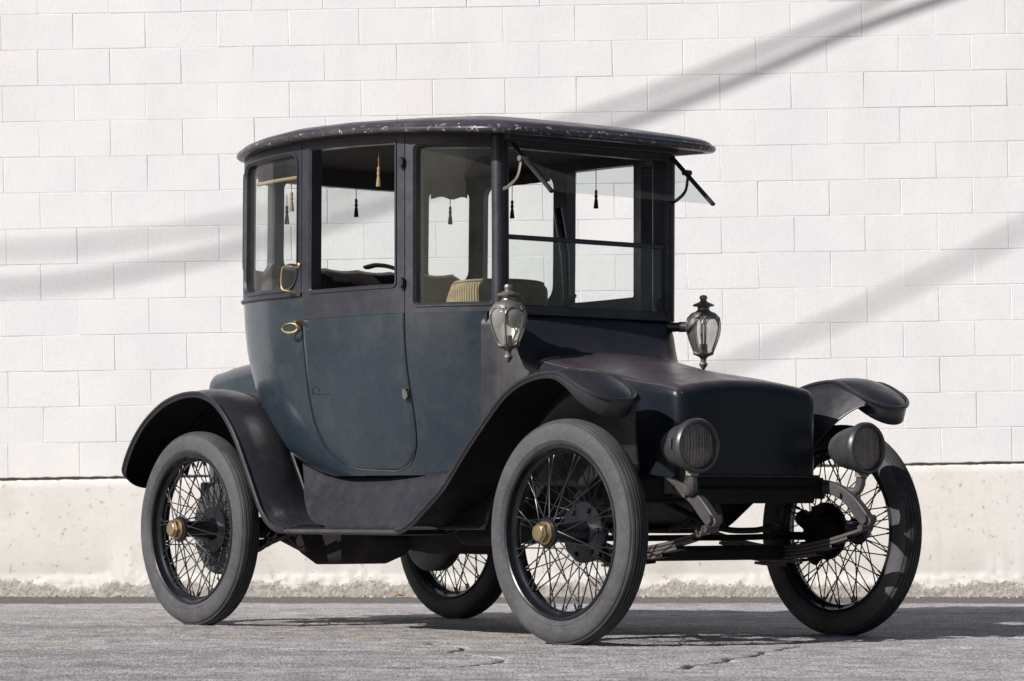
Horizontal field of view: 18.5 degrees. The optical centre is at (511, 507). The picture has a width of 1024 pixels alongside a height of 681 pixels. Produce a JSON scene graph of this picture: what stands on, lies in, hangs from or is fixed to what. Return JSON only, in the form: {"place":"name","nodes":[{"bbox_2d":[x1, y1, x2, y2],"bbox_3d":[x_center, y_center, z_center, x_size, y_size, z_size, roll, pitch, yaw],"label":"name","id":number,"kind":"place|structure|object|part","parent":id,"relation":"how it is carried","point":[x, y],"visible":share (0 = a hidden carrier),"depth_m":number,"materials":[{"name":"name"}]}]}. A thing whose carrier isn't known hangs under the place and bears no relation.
{"place":"outdoors","nodes":[
{"label":"outdoors","id":0,"kind":"place"},
{"bbox_2d":[0,595,1020,597],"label":"loose grit","id":1,"kind":"object","parent":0,"point":[730,596],"visible":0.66,"depth_m":17.98,"materials":[{"name":"grey gravel"}]},
{"bbox_2d":[0,596,1023,680],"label":"ground","id":2,"kind":"structure","parent":0,"point":[710,638],"depth_m":11.79,"materials":[{"name":"grey asphalt"}]},
{"bbox_2d":[0,0,1023,596],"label":"block wall","id":3,"kind":"structure","parent":2,"relation":"on","point":[858,174],"depth_m":18.10,"materials":[{"name":"paint"}]},
{"bbox_2d":[121,116,921,644],"bbox_3d":[-0.043,-0.551,13.211,1.721,2.142,3.591,0,0,-38],"label":"vintage car","id":4,"kind":"object","parent":2,"relation":"on","point":[417,418],"visible":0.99,"depth_m":12.67,"materials":[{"name":"black metal"}]},
{"bbox_3d":[-1.107,-1.200,13.707,0.080,0.627,0.275,0,0,21],"label":"window frame","id":5,"kind":"part","parent":4,"relation":"part of","materials":[{"name":"black metal"}]},
{"bbox_3d":[-1.016,-1.211,13.351,0.079,0.649,0.556,0,0,-31],"label":"window frame","id":6,"kind":"part","parent":4,"relation":"part of","materials":[{"name":"black metal"}]},
{"bbox_3d":[-0.658,-0.843,12.920,0.737,1.390,0.143,0,0,44],"label":"door","id":7,"kind":"part","parent":4,"relation":"part of","materials":[{"name":"blue metal"}]},
{"bbox_3d":[-0.736,-1.199,14.085,0.828,0.623,0.082,0,0,-38],"label":"window frame","id":8,"kind":"part","parent":4,"relation":"part of","materials":[{"name":"black metal"}]},
{"bbox_3d":[-0.284,-1.200,14.361,0.275,0.627,0.080,0,0,-8],"label":"window frame","id":9,"kind":"part","parent":4,"relation":"part of","materials":[{"name":"black metal"}]},
{"bbox_3d":[-0.225,-1.149,12.589,0.423,0.731,0.091,0,0,20],"label":"window frame","id":10,"kind":"part","parent":4,"relation":"part of","materials":[{"name":"black metal"}]},
{"bbox_3d":[0.042,-1.211,14.191,0.556,0.649,0.079,0,0,44],"label":"window frame","id":11,"kind":"part","parent":4,"relation":"part of","materials":[{"name":"black metal"}]},
{"bbox_3d":[0.399,-0.843,13.748,0.200,1.390,0.710,0,0,-38],"label":"door","id":12,"kind":"part","parent":4,"relation":"part of","materials":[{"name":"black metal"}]},
{"bbox_3d":[0.605,-1.149,13.247,0.091,0.731,0.423,0,0,-7],"label":"window frame","id":13,"kind":"part","parent":4,"relation":"part of","materials":[{"name":"black metal"}]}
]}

